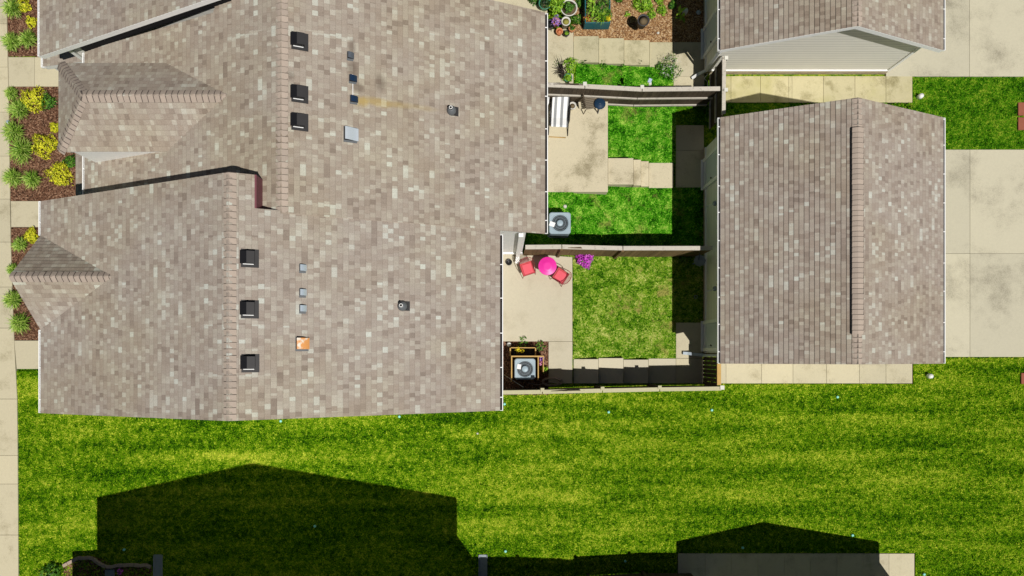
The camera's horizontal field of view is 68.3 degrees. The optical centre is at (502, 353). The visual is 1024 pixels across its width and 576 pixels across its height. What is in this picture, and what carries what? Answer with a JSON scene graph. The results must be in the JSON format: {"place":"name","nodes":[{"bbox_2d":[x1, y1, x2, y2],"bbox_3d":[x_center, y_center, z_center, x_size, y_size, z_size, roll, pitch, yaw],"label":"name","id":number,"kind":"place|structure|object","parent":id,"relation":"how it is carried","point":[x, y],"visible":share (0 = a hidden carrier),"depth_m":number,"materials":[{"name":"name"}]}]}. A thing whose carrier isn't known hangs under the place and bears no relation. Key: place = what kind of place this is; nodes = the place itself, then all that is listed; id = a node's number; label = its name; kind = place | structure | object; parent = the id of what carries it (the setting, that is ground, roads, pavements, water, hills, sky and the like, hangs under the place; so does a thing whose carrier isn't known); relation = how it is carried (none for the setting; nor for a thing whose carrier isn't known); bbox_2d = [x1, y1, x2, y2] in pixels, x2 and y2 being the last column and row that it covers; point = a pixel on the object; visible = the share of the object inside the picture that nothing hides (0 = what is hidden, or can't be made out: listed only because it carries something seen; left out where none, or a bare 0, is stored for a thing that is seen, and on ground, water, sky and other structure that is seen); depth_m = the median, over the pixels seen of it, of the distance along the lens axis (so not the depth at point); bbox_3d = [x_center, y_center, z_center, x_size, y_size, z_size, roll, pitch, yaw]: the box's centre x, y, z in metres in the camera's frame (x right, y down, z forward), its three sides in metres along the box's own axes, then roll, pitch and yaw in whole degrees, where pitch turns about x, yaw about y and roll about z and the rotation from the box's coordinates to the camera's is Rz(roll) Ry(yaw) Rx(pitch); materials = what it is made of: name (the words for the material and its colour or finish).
{"place":"outdoors","nodes":[
{"label":"outdoors","id":0,"kind":"place"},
{"bbox_2d":[0,0,18,575],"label":"sidewalk","id":1,"kind":"structure","parent":0,"point":[9,520],"depth_m":25.75,"materials":[{"name":"concrete"}]},
{"bbox_2d":[11,201,37,226],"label":"path","id":2,"kind":"structure","parent":0,"point":[24,213],"depth_m":25.75,"materials":[{"name":"concrete"}]},
{"bbox_2d":[14,341,37,368],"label":"path","id":3,"kind":"structure","parent":0,"point":[26,353],"depth_m":25.75,"materials":[{"name":"concrete"}]},
{"bbox_2d":[8,57,57,86],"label":"path","id":4,"kind":"structure","parent":0,"point":[26,72],"depth_m":25.75,"materials":[{"name":"concrete"}]},
{"bbox_2d":[9,87,75,200],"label":"mulch","id":5,"kind":"object","parent":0,"point":[34,124],"visible":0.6,"depth_m":25.80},
{"bbox_2d":[1,167,21,189],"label":"lily clump","id":6,"kind":"object","parent":5,"relation":"on","point":[11,176],"visible":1,"depth_m":25.51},
{"bbox_2d":[4,85,18,101],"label":"lily clump","id":7,"kind":"object","parent":5,"relation":"on","point":[10,92],"visible":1,"depth_m":25.58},
{"bbox_2d":[0,118,25,145],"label":"lily clump","id":8,"kind":"object","parent":5,"relation":"on","point":[12,130],"visible":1,"depth_m":25.48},
{"bbox_2d":[3,97,29,122],"bbox_3d":[-16.367,-8.297,25.531,0.906,0.499,0.917,-34,90,0],"label":"lily clump","id":9,"kind":"object","parent":5,"relation":"on","point":[16,109],"visible":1,"depth_m":25.48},
{"bbox_2d":[6,132,35,167],"bbox_3d":[-16.237,-6.904,25.489,1.097,0.582,1.183,0,90,0],"label":"lily clump","id":10,"kind":"object","parent":5,"relation":"on","point":[21,149],"visible":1,"depth_m":25.45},
{"bbox_2d":[19,169,41,189],"bbox_3d":[-15.968,-5.925,25.566,0.838,0.428,0.775,0,90,0],"label":"lily clump","id":11,"kind":"object","parent":5,"relation":"on","point":[31,179],"visible":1,"depth_m":25.52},
{"bbox_2d":[20,85,44,113],"bbox_3d":[-16.014,-8.654,25.517,0.957,0.579,0.929,0,90,0],"label":"bush","id":12,"kind":"object","parent":5,"relation":"on","point":[33,99],"visible":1,"depth_m":25.53,"materials":[{"name":"yellow plant"}]},
{"bbox_2d":[30,133,57,159],"bbox_3d":[-15.543,-7.065,25.529,0.986,0.555,0.912,0,90,0],"label":"bush","id":13,"kind":"object","parent":5,"relation":"on","point":[47,141],"visible":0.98,"depth_m":25.54,"materials":[{"name":"yellow plant"}]},
{"bbox_2d":[40,92,57,110],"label":"bush","id":14,"kind":"object","parent":5,"relation":"on","point":[50,101],"visible":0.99,"depth_m":25.60,"materials":[{"name":"green plant"}]},
{"bbox_2d":[49,122,57,132],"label":"bush","id":15,"kind":"object","parent":5,"relation":"on","point":[54,125],"visible":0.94,"depth_m":25.65,"materials":[{"name":"yellow plant"}]},
{"bbox_2d":[43,161,73,185],"bbox_3d":[-15.115,-6.136,25.522,1.046,0.570,0.865,0,90,0],"label":"bush","id":16,"kind":"object","parent":5,"relation":"on","point":[59,181],"visible":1,"depth_m":25.54,"materials":[{"name":"yellow plant"}]},
{"bbox_2d":[62,154,75,168],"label":"bush","id":17,"kind":"object","parent":5,"relation":"on","point":[72,160],"visible":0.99,"depth_m":25.62,"materials":[{"name":"green plant"}]},
{"bbox_2d":[11,0,1023,575],"bbox_3d":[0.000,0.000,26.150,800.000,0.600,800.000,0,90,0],"label":"ground","id":18,"kind":"structure","parent":0,"point":[709,134],"depth_m":26.45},
{"bbox_2d":[7,0,37,56],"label":"mulch","id":19,"kind":"object","parent":18,"relation":"on","point":[16,25],"visible":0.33,"depth_m":25.80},
{"bbox_2d":[0,31,20,51],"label":"lily clump","id":20,"kind":"object","parent":19,"relation":"on","point":[11,41],"visible":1,"depth_m":25.52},
{"bbox_2d":[0,0,22,18],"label":"lily clump","id":21,"kind":"object","parent":19,"relation":"on","point":[11,8],"visible":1,"depth_m":25.50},
{"bbox_2d":[15,0,31,12],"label":"bush","id":22,"kind":"object","parent":19,"relation":"on","point":[23,5],"visible":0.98,"depth_m":25.63,"materials":[{"name":"yellow plant"}]},
{"bbox_2d":[16,28,37,48],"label":"lily clump","id":23,"kind":"object","parent":19,"relation":"on","point":[27,39],"visible":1,"depth_m":25.52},
{"bbox_2d":[25,15,37,28],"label":"bush","id":24,"kind":"object","parent":19,"relation":"on","point":[29,19],"visible":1,"depth_m":25.67,"materials":[{"name":"yellow plant"}]},
{"bbox_2d":[11,227,39,340],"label":"mulch","id":25,"kind":"object","parent":18,"relation":"on","point":[22,308],"visible":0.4,"depth_m":25.80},
{"bbox_2d":[5,263,16,273],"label":"lily clump","id":26,"kind":"object","parent":25,"relation":"on","point":[10,269],"visible":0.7,"depth_m":25.59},
{"bbox_2d":[0,288,22,311],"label":"lily clump","id":27,"kind":"object","parent":25,"relation":"on","point":[11,299],"visible":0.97,"depth_m":25.52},
{"bbox_2d":[5,312,31,334],"bbox_3d":[-16.402,-1.033,25.556,0.902,0.447,0.859,0,90,0],"label":"lily clump","id":28,"kind":"object","parent":25,"relation":"on","point":[19,323],"visible":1,"depth_m":25.50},
{"bbox_2d":[10,235,26,251],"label":"lily clump","id":29,"kind":"object","parent":25,"relation":"on","point":[18,243],"visible":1,"depth_m":25.57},
{"bbox_2d":[23,226,38,243],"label":"bush","id":30,"kind":"object","parent":25,"relation":"on","point":[29,238],"visible":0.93,"depth_m":25.63,"materials":[{"name":"yellow plant"}]},
{"bbox_2d":[38,0,230,70],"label":"house","id":31,"kind":"structure","parent":18,"relation":"on","point":[70,31],"depth_m":20.15,"materials":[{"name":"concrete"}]},
{"bbox_2d":[9,172,502,420],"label":"house","id":32,"kind":"structure","parent":18,"relation":"on","point":[225,296],"depth_m":18.68,"materials":[{"name":"tile"}]},
{"bbox_2d":[57,0,547,264],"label":"house","id":33,"kind":"structure","parent":18,"relation":"on","point":[430,112],"depth_m":19.09,"materials":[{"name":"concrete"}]},
{"bbox_2d":[16,357,1023,575],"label":"grass","id":34,"kind":"structure","parent":18,"relation":"on","point":[928,472],"depth_m":25.80,"materials":[{"name":"plant"}]},
{"bbox_2d":[36,562,63,575],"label":"bush","id":35,"kind":"object","parent":34,"relation":"on","point":[48,567],"visible":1,"depth_m":25.57,"materials":[{"name":"green plant"}]},
{"bbox_2d":[62,555,152,575],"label":"mulch","id":36,"kind":"object","parent":34,"relation":"on","point":[101,571],"visible":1,"depth_m":25.80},
{"bbox_2d":[105,570,114,575],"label":"splash block","id":37,"kind":"object","parent":36,"relation":"on","point":[109,573],"depth_m":25.77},
{"bbox_2d":[153,555,162,575],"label":"splash block","id":38,"kind":"object","parent":34,"relation":"on","point":[157,563],"depth_m":25.77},
{"bbox_2d":[479,555,486,575],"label":"splash block","id":39,"kind":"object","parent":34,"relation":"on","point":[482,565],"depth_m":25.77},
{"bbox_2d":[503,341,548,395],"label":"mulch","id":40,"kind":"object","parent":18,"relation":"on","point":[508,383],"visible":0.4,"depth_m":25.80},
{"bbox_2d":[514,358,534,379],"bbox_3d":[0.744,0.496,25.327,0.700,0.826,0.700,0,90,0],"label":"air conditioner","id":41,"kind":"object","parent":40,"relation":"on","point":[524,368],"visible":1,"depth_m":24.94,"materials":[{"name":"grey metal"}]},
{"bbox_2d":[510,347,543,381],"bbox_3d":[0.807,0.345,25.323,1.130,0.835,1.140,0,90,0],"label":"cedar surround","id":42,"kind":"object","parent":40,"relation":"on","point":[525,353],"visible":1,"depth_m":25.32,"materials":[{"name":"brown wood"}]},
{"bbox_2d":[561,0,576,17],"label":"plant pot","id":43,"kind":"object","parent":18,"relation":"on","point":[569,8],"visible":1,"depth_m":25.40,"materials":[{"name":"ceramic"}]},
{"bbox_2d":[547,0,564,15],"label":"leafy plant","id":44,"kind":"object","parent":43,"relation":"in","point":[559,7],"visible":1,"depth_m":25.31,"materials":[{"name":"green plant"}]},
{"bbox_2d":[570,14,580,24],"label":"leafy plant","id":45,"kind":"object","parent":43,"relation":"in","point":[575,19],"visible":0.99,"depth_m":25.60,"materials":[{"name":"green plant"}]},
{"bbox_2d":[473,571,692,575],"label":"fence","id":46,"kind":"object","parent":18,"relation":"on","point":[642,573],"visible":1,"depth_m":26.18,"materials":[{"name":"brown wood"}]},
{"bbox_2d":[503,384,719,394],"bbox_3d":[3.545,1.142,25.212,7.154,2.575,0.190,-1,90,0],"label":"fence","id":47,"kind":"object","parent":18,"relation":"on","point":[599,389],"visible":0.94,"depth_m":24.52,"materials":[{"name":"brown wood"}]},
{"bbox_2d":[703,353,720,386],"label":"gate","id":48,"kind":"structure","parent":47,"relation":"attached to","point":[709,364],"depth_m":25.27,"materials":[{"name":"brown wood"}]},
{"bbox_2d":[549,342,675,382],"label":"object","id":49,"kind":"structure","parent":18,"relation":"on","point":[609,370],"depth_m":26.07,"materials":[{"name":"concrete"}]},
{"bbox_2d":[530,377,562,386],"bbox_3d":[1.477,0.949,25.695,1.185,0.079,0.318,0,90,0],"label":"garden hose","id":50,"kind":"object","parent":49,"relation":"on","point":[550,385],"visible":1,"depth_m":25.68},
{"bbox_2d":[523,186,703,252],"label":"grass","id":51,"kind":"structure","parent":18,"relation":"on","point":[631,216],"depth_m":26.35,"materials":[{"name":"plant"}]},
{"bbox_2d":[548,212,570,237],"bbox_3d":[1.894,-4.325,25.322,0.729,0.876,0.720,0,90,0],"label":"air conditioner","id":52,"kind":"object","parent":51,"relation":"on","point":[559,224],"visible":0.98,"depth_m":24.92,"materials":[{"name":"grey metal"}]},
{"bbox_2d":[523,245,712,258],"bbox_3d":[3.782,-3.399,25.165,6.134,2.410,0.185,0,90,0],"label":"fence","id":53,"kind":"object","parent":18,"relation":"on","point":[614,252],"visible":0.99,"depth_m":24.72,"materials":[{"name":"brown wood"}]},
{"bbox_2d":[573,36,672,66],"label":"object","id":54,"kind":"structure","parent":18,"relation":"on","point":[595,50],"depth_m":26.07,"materials":[{"name":"concrete"}]},
{"bbox_2d":[575,63,680,89],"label":"grass","id":55,"kind":"structure","parent":18,"relation":"on","point":[617,75],"depth_m":26.29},
{"bbox_2d":[656,51,682,81],"bbox_3d":[5.807,-10.001,26.105,0.964,0.615,1.051,-16,90,0],"label":"flowering shrub","id":56,"kind":"object","parent":55,"relation":"on","point":[668,69],"visible":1,"depth_m":26.20,"materials":[{"name":"green plant"}]},
{"bbox_2d":[554,255,703,359],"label":"grass","id":57,"kind":"structure","parent":18,"relation":"on","point":[627,308],"depth_m":26.36,"materials":[{"name":"plant"}]},
{"bbox_2d":[575,254,593,268],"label":"magenta flower plant","id":58,"kind":"object","parent":57,"relation":"on","point":[586,259],"visible":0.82,"depth_m":25.66,"materials":[{"name":"purple plant"}]},
{"bbox_2d":[692,253,705,266],"bbox_3d":[6.669,-3.171,25.895,0.379,1.009,0.416,23,90,0],"label":"grill","id":59,"kind":"object","parent":57,"relation":"on","point":[699,260],"visible":1,"depth_m":25.50,"materials":[{"name":"black metal"}]},
{"bbox_2d":[548,82,719,106],"bbox_3d":[4.206,-8.630,25.210,5.775,2.499,0.200,-1,90,0],"label":"fence","id":60,"kind":"object","parent":18,"relation":"on","point":[640,96],"visible":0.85,"depth_m":25.05,"materials":[{"name":"brown wood"}]},
{"bbox_2d":[573,0,703,42],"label":"mulch","id":61,"kind":"object","parent":18,"relation":"on","point":[669,26],"visible":0.67,"depth_m":26.39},
{"bbox_2d":[575,0,583,7],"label":"leafy plant","id":62,"kind":"object","parent":61,"relation":"on","point":[580,3],"visible":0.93,"depth_m":25.86,"materials":[{"name":"green plant"}]},
{"bbox_2d":[583,0,609,28],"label":"planter box","id":63,"kind":"object","parent":61,"relation":"on","point":[595,25],"visible":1,"depth_m":25.54,"materials":[{"name":"wood"}]},
{"bbox_2d":[586,0,599,21],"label":"leafy plant","id":64,"kind":"object","parent":63,"relation":"in","point":[591,9],"visible":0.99,"depth_m":25.36,"materials":[{"name":"green plant"}]},
{"bbox_2d":[592,0,611,21],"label":"leafy plant","id":65,"kind":"object","parent":63,"relation":"on","point":[599,4],"visible":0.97,"depth_m":25.33,"materials":[{"name":"green plant"}]},
{"bbox_2d":[594,5,612,23],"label":"leafy plant","id":66,"kind":"object","parent":63,"relation":"in","point":[602,15],"visible":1,"depth_m":25.32,"materials":[{"name":"green plant"}]},
{"bbox_2d":[631,0,653,12],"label":"bush","id":67,"kind":"object","parent":61,"relation":"on","point":[642,5],"visible":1,"depth_m":26.19,"materials":[{"name":"green plant"}]},
{"bbox_2d":[637,14,649,28],"bbox_3d":[4.762,-11.279,25.690,0.410,0.420,0.410,0,90,0],"label":"plant pot","id":68,"kind":"object","parent":61,"relation":"on","point":[643,20],"visible":1,"depth_m":25.52,"materials":[{"name":"ceramic"}]},
{"bbox_2d":[647,9,655,19],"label":"leafy plant","id":69,"kind":"object","parent":61,"relation":"on","point":[651,15],"visible":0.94,"depth_m":26.27,"materials":[{"name":"green plant"}]},
{"bbox_2d":[656,3,667,15],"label":"leafy plant","id":70,"kind":"object","parent":61,"relation":"on","point":[664,10],"visible":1,"depth_m":26.28,"materials":[{"name":"green plant"}]},
{"bbox_2d":[668,0,676,9],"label":"leafy plant","id":71,"kind":"object","parent":61,"relation":"on","point":[672,4],"visible":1,"depth_m":26.27,"materials":[{"name":"green plant"}]},
{"bbox_2d":[676,5,685,22],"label":"leafy plant","id":72,"kind":"object","parent":61,"relation":"on","point":[680,10],"visible":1,"depth_m":26.09,"materials":[{"name":"green plant"}]},
{"bbox_2d":[608,158,672,187],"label":"steps","id":73,"kind":"structure","parent":18,"relation":"on","point":[626,172],"depth_m":26.07,"materials":[{"name":"concrete"}]},
{"bbox_2d":[608,106,676,163],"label":"grass","id":74,"kind":"structure","parent":18,"relation":"on","point":[643,133],"depth_m":26.38,"materials":[{"name":"plant"}]},
{"bbox_2d":[675,102,708,124],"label":"grass","id":75,"kind":"structure","parent":18,"relation":"on","point":[692,115],"depth_m":26.40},
{"bbox_2d":[709,56,727,129],"bbox_3d":[7.241,-8.757,25.512,0.196,1.975,1.883,0,90,0],"label":"fence","id":76,"kind":"object","parent":18,"relation":"on","point":[717,102],"visible":0.97,"depth_m":25.21,"materials":[{"name":"brown wood"}]},
{"bbox_2d":[722,101,913,116],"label":"grass","id":77,"kind":"structure","parent":18,"relation":"on","point":[732,109],"depth_m":26.40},
{"bbox_2d":[800,76,1023,149],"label":"grass","id":78,"kind":"structure","parent":18,"relation":"on","point":[978,112],"depth_m":26.40,"materials":[{"name":"plant"}]},
{"bbox_2d":[1017,102,1023,115],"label":"utility lid","id":79,"kind":"object","parent":78,"relation":"on","point":[1020,109],"visible":1,"depth_m":26.34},
{"bbox_2d":[1017,117,1023,129],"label":"utility lid","id":80,"kind":"object","parent":78,"relation":"on","point":[1020,124],"visible":1,"depth_m":26.34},
{"bbox_2d":[494,0,546,12],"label":"patio","id":81,"kind":"structure","parent":0,"point":[525,3],"depth_m":25.77,"materials":[{"name":"concrete"}]},
{"bbox_2d":[539,0,550,10],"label":"plant pot","id":82,"kind":"object","parent":81,"relation":"on","point":[543,4],"visible":0.98,"depth_m":25.44,"materials":[{"name":"ceramic"}]},
{"bbox_2d":[503,253,571,340],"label":"patio","id":83,"kind":"structure","parent":0,"point":[537,306],"depth_m":25.74,"materials":[{"name":"concrete"}]},
{"bbox_2d":[518,257,535,278],"bbox_3d":[0.823,-2.915,25.311,0.502,0.861,0.582,-18,90,0],"label":"bistro chair","id":84,"kind":"object","parent":83,"relation":"on","point":[527,267],"visible":1,"depth_m":25.27,"materials":[{"name":"red metal"}]},
{"bbox_2d":[538,257,556,274],"bbox_3d":[1.492,-2.918,25.381,0.610,0.726,0.610,0,90,0],"label":"bistro table","id":85,"kind":"object","parent":83,"relation":"on","point":[547,265],"visible":1,"depth_m":25.02,"materials":[{"name":"pink paint"}]},
{"bbox_2d":[551,267,571,286],"bbox_3d":[1.987,-2.588,25.311,0.582,0.861,0.502,33,90,0],"label":"bistro chair","id":86,"kind":"object","parent":83,"relation":"on","point":[560,276],"visible":1,"depth_m":25.27,"materials":[{"name":"red metal"}]},
{"bbox_2d":[548,29,572,82],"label":"patio","id":87,"kind":"structure","parent":0,"point":[561,46],"depth_m":25.74,"materials":[{"name":"concrete"}]},
{"bbox_2d":[548,19,554,29],"bbox_3d":[1.618,-11.144,25.590,0.310,0.300,0.310,0,90,0],"label":"plant pot","id":88,"kind":"object","parent":87,"relation":"on","point":[550,27],"visible":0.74,"depth_m":25.48,"materials":[{"name":"black plastic"}]},
{"bbox_2d":[551,14,560,27],"bbox_3d":[1.804,-11.226,25.502,0.362,0.476,0.394,0,90,0],"label":"plant pot","id":89,"kind":"object","parent":87,"relation":"on","point":[555,20],"visible":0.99,"depth_m":25.38,"materials":[{"name":"ceramic"}]},
{"bbox_2d":[556,27,562,35],"bbox_3d":[1.926,-10.916,25.620,0.240,0.240,0.240,0,90,0],"label":"plant pot","id":90,"kind":"object","parent":87,"relation":"on","point":[559,31],"visible":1,"depth_m":25.54,"materials":[{"name":"ceramic"}]},
{"bbox_2d":[555,56,566,79],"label":"dead plant","id":91,"kind":"object","parent":87,"relation":"on","point":[560,70],"visible":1,"depth_m":25.54,"materials":[{"name":"brown plant"}]},
{"bbox_2d":[561,16,570,28],"bbox_3d":[2.131,-11.175,25.530,0.310,0.420,0.310,0,90,0],"label":"plant pot","id":92,"kind":"object","parent":87,"relation":"on","point":[565,21],"visible":1,"depth_m":25.36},
{"bbox_2d":[563,73,571,81],"bbox_3d":[2.203,-9.355,25.576,0.341,0.327,0.357,0,90,0],"label":"plant pot","id":93,"kind":"object","parent":87,"relation":"on","point":[567,77],"visible":1,"depth_m":25.52,"materials":[{"name":"plant"}]},
{"bbox_2d":[562,57,577,73],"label":"leafy plant","id":94,"kind":"object","parent":87,"relation":"on","point":[572,65],"visible":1,"depth_m":25.58,"materials":[{"name":"green plant"}]},
{"bbox_2d":[548,102,607,194],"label":"patio","id":95,"kind":"structure","parent":0,"point":[578,159],"depth_m":25.74,"materials":[{"name":"concrete"}]},
{"bbox_2d":[548,91,570,137],"bbox_3d":[1.923,-8.084,25.428,0.696,0.648,1.424,3,90,0],"label":"sun lounger","id":96,"kind":"object","parent":95,"relation":"on","point":[560,111],"visible":0.87,"depth_m":25.29,"materials":[{"name":"fabric"}]},
{"bbox_2d":[582,93,598,114],"bbox_3d":[2.938,-8.420,25.291,0.589,0.900,0.455,-8,90,0],"label":"wooden chair","id":97,"kind":"object","parent":95,"relation":"on","point":[588,104],"visible":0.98,"depth_m":25.30,"materials":[{"name":"brown wood"}]},
{"bbox_2d":[594,98,605,113],"bbox_3d":[3.256,-8.367,25.466,0.380,0.552,0.380,0,90,0],"label":"side table","id":98,"kind":"object","parent":95,"relation":"on","point":[599,103],"visible":0.97,"depth_m":25.21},
{"bbox_2d":[673,42,703,86],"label":"path","id":99,"kind":"structure","parent":0,"point":[691,63],"depth_m":26.37,"materials":[{"name":"concrete"}]},
{"bbox_2d":[676,323,702,382],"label":"path","id":100,"kind":"structure","parent":0,"point":[688,337],"depth_m":26.37,"materials":[{"name":"concrete"}]},
{"bbox_2d":[676,125,703,187],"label":"path","id":101,"kind":"structure","parent":0,"point":[689,148],"depth_m":26.37,"materials":[{"name":"concrete"}]},
{"bbox_2d":[678,553,913,575],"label":"path","id":102,"kind":"structure","parent":0,"point":[798,564],"depth_m":26.37,"materials":[{"name":"concrete"}]},
{"bbox_2d":[683,97,945,363],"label":"garage","id":103,"kind":"structure","parent":0,"point":[824,229],"depth_m":22.64,"materials":[{"name":"concrete"}]},
{"bbox_2d":[701,146,716,189],"bbox_3d":[6.989,-6.250,25.255,0.119,2.230,1.060,0,90,0],"label":"door","id":104,"kind":"structure","parent":103,"relation":"in","point":[709,163],"depth_m":25.59,"materials":[{"name":"black metal"}]},
{"bbox_2d":[701,319,716,350],"bbox_3d":[6.989,-0.620,25.255,0.119,2.230,1.060,0,90,0],"label":"door","id":105,"kind":"structure","parent":103,"relation":"in","point":[708,327],"depth_m":25.59,"materials":[{"name":"black metal"}]},
{"bbox_2d":[718,363,911,382],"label":"path","id":106,"kind":"structure","parent":0,"point":[816,373],"depth_m":26.37,"materials":[{"name":"concrete"}]},
{"bbox_2d":[692,0,945,78],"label":"garage","id":107,"kind":"structure","parent":0,"point":[815,36],"depth_m":23.34,"materials":[{"name":"concrete"}]},
{"bbox_2d":[701,6,716,59],"bbox_3d":[6.989,-10.820,25.255,0.119,2.230,1.060,0,90,0],"label":"door","id":108,"kind":"structure","parent":107,"relation":"in","point":[709,31],"depth_m":25.59,"materials":[{"name":"black metal"}]},
{"bbox_2d":[726,76,911,102],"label":"path","id":109,"kind":"structure","parent":0,"point":[801,89],"depth_m":26.37,"materials":[{"name":"concrete"}]},
{"bbox_2d":[885,0,1023,76],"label":"driveway","id":110,"kind":"structure","parent":0,"point":[984,38],"depth_m":26.36,"materials":[{"name":"concrete"}]},
{"bbox_2d":[946,150,1023,356],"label":"driveway","id":111,"kind":"structure","parent":0,"point":[984,253],"depth_m":26.36,"materials":[{"name":"concrete"}]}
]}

